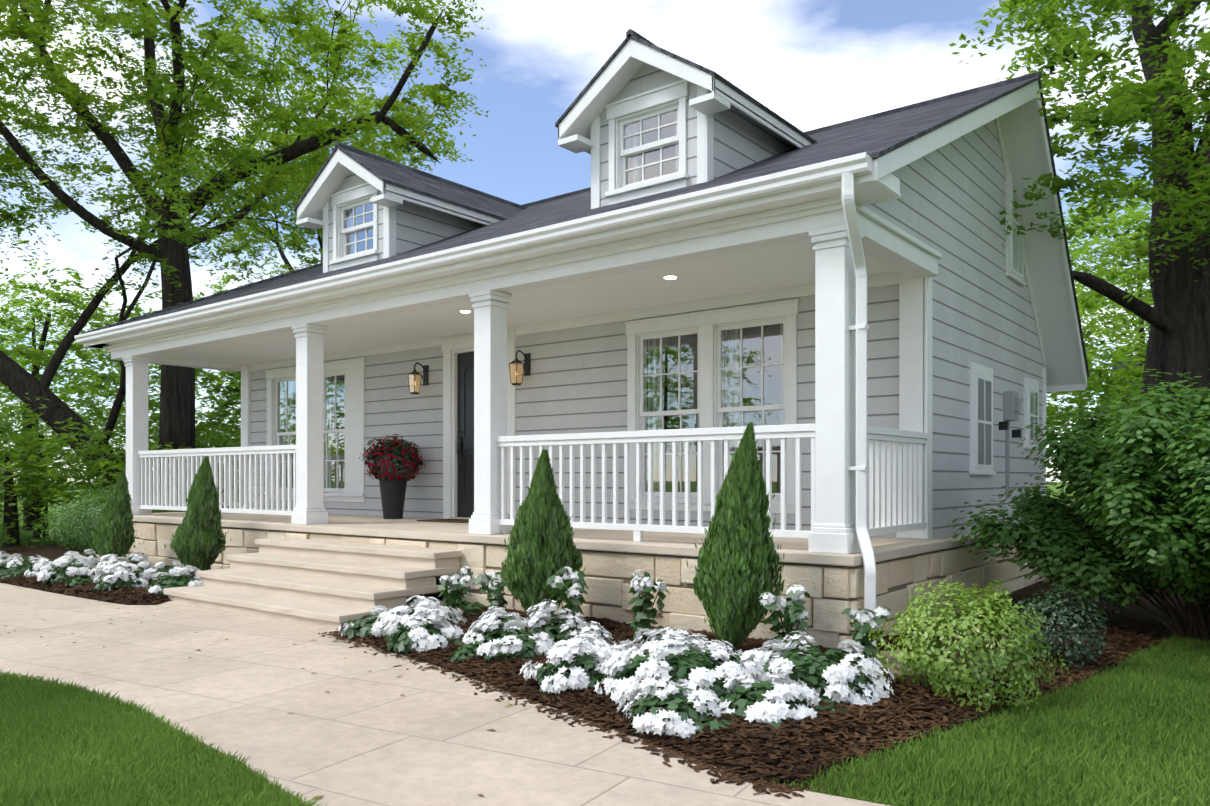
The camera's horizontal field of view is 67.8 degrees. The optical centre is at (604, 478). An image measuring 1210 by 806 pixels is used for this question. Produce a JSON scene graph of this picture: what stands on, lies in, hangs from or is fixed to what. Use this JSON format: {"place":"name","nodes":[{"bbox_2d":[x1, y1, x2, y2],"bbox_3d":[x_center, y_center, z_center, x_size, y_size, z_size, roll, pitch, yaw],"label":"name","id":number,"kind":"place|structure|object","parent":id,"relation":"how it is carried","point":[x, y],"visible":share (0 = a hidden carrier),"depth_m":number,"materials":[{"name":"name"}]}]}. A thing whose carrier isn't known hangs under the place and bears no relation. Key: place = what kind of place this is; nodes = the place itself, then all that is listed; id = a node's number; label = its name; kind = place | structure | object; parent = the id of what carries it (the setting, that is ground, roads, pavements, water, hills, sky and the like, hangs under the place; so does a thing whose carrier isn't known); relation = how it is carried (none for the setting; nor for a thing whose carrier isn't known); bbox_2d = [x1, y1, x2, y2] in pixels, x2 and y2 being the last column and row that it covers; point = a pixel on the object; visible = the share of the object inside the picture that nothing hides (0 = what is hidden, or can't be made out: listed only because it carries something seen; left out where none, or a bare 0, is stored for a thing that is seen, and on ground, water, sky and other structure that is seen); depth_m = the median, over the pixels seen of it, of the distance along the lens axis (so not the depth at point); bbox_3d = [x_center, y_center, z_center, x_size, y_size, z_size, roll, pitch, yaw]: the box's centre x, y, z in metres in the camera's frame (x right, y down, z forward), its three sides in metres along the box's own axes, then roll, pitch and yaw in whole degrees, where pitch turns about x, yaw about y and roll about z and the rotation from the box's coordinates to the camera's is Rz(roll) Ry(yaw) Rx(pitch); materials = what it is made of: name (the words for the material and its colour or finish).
{"place":"outdoors","nodes":[
{"label":"outdoors","id":0,"kind":"place"},
{"bbox_2d":[0,6,332,493],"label":"leaning tree","id":1,"kind":"object","parent":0,"point":[193,170],"depth_m":18.60,"materials":[{"name":"green plant"}]},
{"bbox_2d":[0,0,488,512],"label":"tree","id":2,"kind":"object","parent":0,"point":[318,36],"depth_m":20.14,"materials":[{"name":"green plant"}]},
{"bbox_2d":[133,49,420,291],"bbox_3d":[-9.663,-5.711,29.958,10.044,14.394,10.044,0,0,38],"label":"tree","id":3,"kind":"object","parent":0,"point":[309,100],"depth_m":27.67,"materials":[{"name":"green plant"}]},
{"bbox_2d":[0,583,889,805],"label":"walkway paving","id":4,"kind":"structure","parent":0,"point":[359,733],"depth_m":5.36,"materials":[{"name":"beige concrete"}]},
{"bbox_2d":[163,537,461,629],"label":"porch steps","id":5,"kind":"structure","parent":4,"relation":"on","point":[330,584],"depth_m":9.51,"materials":[{"name":"stone"}]},
{"bbox_2d":[8,608,1075,799],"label":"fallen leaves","id":6,"kind":"object","parent":4,"relation":"on","point":[316,797],"visible":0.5,"depth_m":5.55,"materials":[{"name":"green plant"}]},
{"bbox_2d":[154,240,897,365],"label":"porch ceiling","id":7,"kind":"structure","parent":0,"point":[778,267],"depth_m":10.43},
{"bbox_2d":[458,275,677,312],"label":"recessed lights","id":8,"kind":"object","parent":7,"relation":"attached to","point":[669,277],"visible":1,"depth_m":9.21,"materials":[{"name":"white paint"}]},
{"bbox_2d":[0,172,1153,549],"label":"trees","id":9,"kind":"object","parent":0,"point":[1090,302],"depth_m":23.58,"materials":[{"name":"green plant"}]},
{"bbox_2d":[126,518,1048,648],"bbox_3d":[-0.920,1.160,13.649,12.848,0.952,7.255,0,0,38],"label":"foundation","id":10,"kind":"object","parent":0,"point":[831,622],"depth_m":8.27,"materials":[{"name":"beige stone"}]},
{"bbox_2d":[131,512,1034,566],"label":"porch floor","id":11,"kind":"structure","parent":10,"relation":"on","point":[793,550],"depth_m":9.27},
{"bbox_2d":[379,479,406,518],"bbox_3d":[-3.089,0.296,13.124,0.410,0.580,0.410,0,0,38],"label":"planter","id":12,"kind":"object","parent":11,"relation":"on","point":[393,492],"visible":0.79,"depth_m":12.98,"materials":[{"name":"black plastic"}]},
{"bbox_2d":[359,434,424,481],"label":"red flowers","id":13,"kind":"object","parent":12,"relation":"in","point":[386,459],"visible":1,"depth_m":12.88,"materials":[{"name":"red plant"}]},
{"bbox_2d":[416,519,468,522],"bbox_3d":[-2.057,0.578,12.351,0.900,0.015,0.600,0,0,38],"label":"doormat","id":14,"kind":"object","parent":11,"relation":"on","point":[451,520],"visible":0.71,"depth_m":12.27,"materials":[{"name":"brown"}]},
{"bbox_2d":[122,224,924,553],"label":"porch columns","id":15,"kind":"structure","parent":11,"relation":"on","point":[832,530],"depth_m":9.38,"materials":[{"name":"white wood"}]},
{"bbox_2d":[83,159,941,371],"bbox_3d":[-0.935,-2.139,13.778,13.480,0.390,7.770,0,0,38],"label":"porch beam trim","id":16,"kind":"structure","parent":15,"relation":"on","point":[787,217],"depth_m":9.07,"materials":[{"name":"white wood"}]},
{"bbox_2d":[821,80,1086,538],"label":"exterior trim","id":17,"kind":"structure","parent":15,"relation":"on","point":[1023,143],"depth_m":10.97,"materials":[{"name":"white wood"}]},
{"bbox_2d":[296,149,501,272],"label":"dormer trim","id":18,"kind":"structure","parent":17,"relation":"on","point":[312,211],"depth_m":11.98,"materials":[{"name":"white wood"}]},
{"bbox_2d":[329,170,483,270],"bbox_3d":[-2.153,-3.522,13.507,1.400,1.485,3.800,0,0,38],"label":"dormer siding","id":19,"kind":"object","parent":18,"relation":"attached to","point":[417,225],"visible":0.19,"depth_m":12.03,"materials":[{"name":"grey wood"}]},
{"bbox_2d":[294,141,527,219],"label":"dormer roof shingles","id":20,"kind":"object","parent":18,"relation":"on","point":[409,178],"visible":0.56,"depth_m":12.36,"materials":[{"name":"grey"}]},
{"bbox_2d":[74,152,880,645],"bbox_3d":[-3.234,-0.457,10.851,13.521,3.786,0.577,0,0,38],"label":"gutter and downspout","id":21,"kind":"object","parent":17,"relation":"attached to","point":[846,170],"visible":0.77,"depth_m":7.41,"materials":[{"name":"white metal"}]},
{"bbox_2d":[81,71,1089,376],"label":"roof","id":22,"kind":"structure","parent":17,"relation":"on","point":[879,133],"depth_m":10.16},
{"bbox_2d":[251,119,1043,538],"bbox_3d":[-0.912,-1.954,13.735,12.470,5.120,7.110,0,0,38],"label":"wall siding","id":23,"kind":"object","parent":17,"relation":"attached to","point":[951,203],"visible":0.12,"depth_m":10.82,"materials":[{"name":"grey wood"}]},
{"bbox_2d":[450,352,473,518],"bbox_3d":[-1.729,-0.614,12.768,1.120,2.400,0.240,0,0,38],"label":"front door","id":24,"kind":"structure","parent":23,"relation":"attached to","point":[465,447],"depth_m":12.95,"materials":[{"name":"black wood"}]},
{"bbox_2d":[408,350,530,394],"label":"wall lanterns","id":25,"kind":"object","parent":23,"relation":"attached to","point":[525,365],"depth_m":12.12,"materials":[{"name":"black metal"}]},
{"bbox_2d":[264,79,799,518],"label":"window frames","id":26,"kind":"structure","parent":23,"relation":"attached to","point":[711,410],"depth_m":10.70,"materials":[{"name":"white wood"}]},
{"bbox_2d":[278,110,784,492],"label":"window glass panes","id":27,"kind":"object","parent":26,"relation":"in","point":[655,402],"visible":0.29,"depth_m":10.66,"materials":[{"name":"clear glass"}]},
{"bbox_2d":[284,110,880,536],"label":"window interiors","id":28,"kind":"object","parent":23,"relation":"attached to","point":[732,394],"depth_m":10.91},
{"bbox_2d":[999,391,1021,497],"bbox_3d":[5.005,-0.414,11.044,0.160,1.300,0.670,0,0,38],"label":"utility meter","id":29,"kind":"object","parent":23,"relation":"attached to","point":[1011,405],"visible":1,"depth_m":10.99,"materials":[{"name":"grey metal"}]},
{"bbox_2d":[558,39,812,208],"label":"dormer trim","id":30,"kind":"structure","parent":17,"relation":"on","point":[579,128],"depth_m":8.96,"materials":[{"name":"white wood"}]},
{"bbox_2d":[555,29,816,142],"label":"dormer roof shingles","id":31,"kind":"object","parent":30,"relation":"on","point":[632,34],"visible":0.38,"depth_m":8.90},
{"bbox_2d":[969,162,1038,474],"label":"window frames","id":32,"kind":"structure","parent":17,"relation":"attached to","point":[977,371],"depth_m":11.07,"materials":[{"name":"white paint"}]},
{"bbox_2d":[978,180,1037,464],"bbox_3d":[5.001,-1.989,11.092,0.001,3.660,2.770,0,0,38],"label":"side window glass","id":33,"kind":"object","parent":32,"relation":"in","point":[984,429],"visible":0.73,"depth_m":10.36,"materials":[{"name":"clear glass"}]},
{"bbox_2d":[138,424,927,541],"bbox_3d":[-2.255,0.071,11.677,12.090,1.030,2.085,0,0,38],"label":"porch railing","id":34,"kind":"object","parent":11,"relation":"on","point":[895,482],"visible":0.81,"depth_m":8.52,"materials":[{"name":"white wood"}]},
{"bbox_2d":[0,482,1209,805],"bbox_3d":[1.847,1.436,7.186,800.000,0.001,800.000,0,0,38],"label":"lawn","id":35,"kind":"structure","parent":0,"point":[28,536],"depth_m":22.72,"materials":[{"name":"green plant"}]},
{"bbox_2d":[0,542,169,604],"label":"mulch bed","id":36,"kind":"object","parent":35,"relation":"on","point":[52,551],"visible":0.21,"depth_m":12.22,"materials":[{"name":"brown wood"}]},
{"bbox_2d":[0,484,183,551],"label":"juniper shrub","id":37,"kind":"object","parent":36,"relation":"on","point":[95,507],"visible":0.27,"depth_m":16.29,"materials":[{"name":"green plant"}]},
{"bbox_2d":[89,470,137,558],"bbox_3d":[-7.163,0.656,13.130,0.588,1.560,0.626,0,0,17],"label":"arborvitae shrub","id":38,"kind":"object","parent":36,"relation":"on","point":[114,532],"visible":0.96,"depth_m":13.02,"materials":[{"name":"green plant"}]},
{"bbox_2d":[164,456,230,570],"bbox_3d":[-5.343,0.567,11.754,0.671,1.738,0.760,0,0,38],"label":"arborvitae shrub","id":39,"kind":"object","parent":36,"relation":"on","point":[201,528],"visible":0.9,"depth_m":11.65,"materials":[{"name":"green plant"}]},
{"bbox_2d":[1,563,1169,797],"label":"mulch chips","id":40,"kind":"object","parent":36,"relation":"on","point":[775,753],"visible":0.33,"depth_m":5.31,"materials":[{"name":"brown wood"}]},
{"bbox_2d":[0,549,931,738],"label":"white flowers","id":41,"kind":"object","parent":35,"relation":"on","point":[775,685],"visible":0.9,"depth_m":5.76,"materials":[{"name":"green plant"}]},
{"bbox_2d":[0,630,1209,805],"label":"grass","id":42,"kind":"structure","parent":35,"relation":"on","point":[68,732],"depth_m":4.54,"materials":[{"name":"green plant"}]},
{"bbox_2d":[352,577,1206,781],"bbox_3d":[3.639,1.354,10.152,12.203,0.093,5.636,0,0,-40],"label":"mulch bed","id":43,"kind":"object","parent":35,"relation":"on","point":[1136,615],"visible":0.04,"depth_m":6.36,"materials":[{"name":"brown wood"}]},
{"bbox_2d":[500,449,584,617],"bbox_3d":[-0.550,0.586,8.017,0.782,1.700,0.697,0,0,1],"label":"arborvitae shrub","id":44,"kind":"object","parent":43,"relation":"on","point":[543,545],"visible":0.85,"depth_m":7.85,"materials":[{"name":"green plant"}]},
{"bbox_2d":[438,566,890,665],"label":"white flowering shrubs","id":45,"kind":"object","parent":43,"relation":"on","point":[793,602],"visible":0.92,"depth_m":7.23,"materials":[{"name":"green plant"}]},
{"bbox_2d":[685,422,790,651],"bbox_3d":[0.982,0.506,6.791,0.773,1.860,0.747,0,0,38],"label":"arborvitae shrub","id":46,"kind":"object","parent":43,"relation":"on","point":[738,569],"visible":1,"depth_m":6.63,"materials":[{"name":"green plant"}]},
{"bbox_2d":[874,650,930,677],"bbox_3d":[2.056,1.298,6.301,0.300,0.075,0.620,0,0,-5],"label":"downspout splash block","id":47,"kind":"object","parent":43,"relation":"on","point":[890,658],"depth_m":6.22,"materials":[{"name":"grey concrete"}]},
{"bbox_2d":[868,579,1068,714],"bbox_3d":[2.281,1.030,5.783,1.132,0.791,1.062,0,0,1],"label":"shrub","id":48,"kind":"object","parent":43,"relation":"on","point":[981,661],"visible":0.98,"depth_m":5.52,"materials":[{"name":"green plant"}]},
{"bbox_2d":[1007,583,1108,669],"bbox_3d":[3.353,1.094,6.710,0.693,0.650,0.693,0,0,0],"label":"small shrub","id":49,"kind":"object","parent":43,"relation":"on","point":[1077,639],"visible":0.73,"depth_m":6.53,"materials":[{"name":"green plant"}]},
{"bbox_2d":[946,369,1209,641],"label":"shrub","id":50,"kind":"object","parent":43,"relation":"on","point":[1139,481],"visible":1,"depth_m":7.62,"materials":[{"name":"green plant"}]},
{"bbox_2d":[776,644,1157,785],"bbox_3d":[5.255,1.421,8.244,12.221,0.030,0.306,0,0,-43],"label":"bed edging","id":51,"kind":"object","parent":35,"relation":"on","point":[927,736],"visible":0.17,"depth_m":4.93,"materials":[{"name":"black"}]},
{"bbox_2d":[1100,354,1138,424],"bbox_3d":[26.137,-1.814,33.248,12.800,6.500,9.800,0,0,38],"label":"tree","id":52,"kind":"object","parent":35,"relation":"on","point":[1116,368],"depth_m":35.53,"materials":[{"name":"green plant"}]},
{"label":"tree wood","id":53,"kind":"object","parent":35,"relation":"on","visible":0},
{"bbox_2d":[0,0,353,223],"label":"tree","id":54,"kind":"object","parent":53,"relation":"attached to","point":[17,165],"visible":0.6,"depth_m":19.65,"materials":[{"name":"green plant"}]},
{"bbox_2d":[0,0,1209,481],"label":"sky","id":55,"kind":"structure","parent":0,"point":[815,64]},
{"bbox_2d":[600,63,795,206],"bbox_3d":[1.598,-3.522,10.561,1.400,1.485,3.800,0,0,38],"label":"dormer siding","id":56,"kind":"object","parent":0,"point":[741,139],"visible":0.17,"depth_m":9.10,"materials":[{"name":"grey wood"}]},
{"bbox_2d":[949,0,1209,416],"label":"tree","id":57,"kind":"object","parent":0,"point":[1128,103],"depth_m":11.98,"materials":[{"name":"green plant"}]}
]}

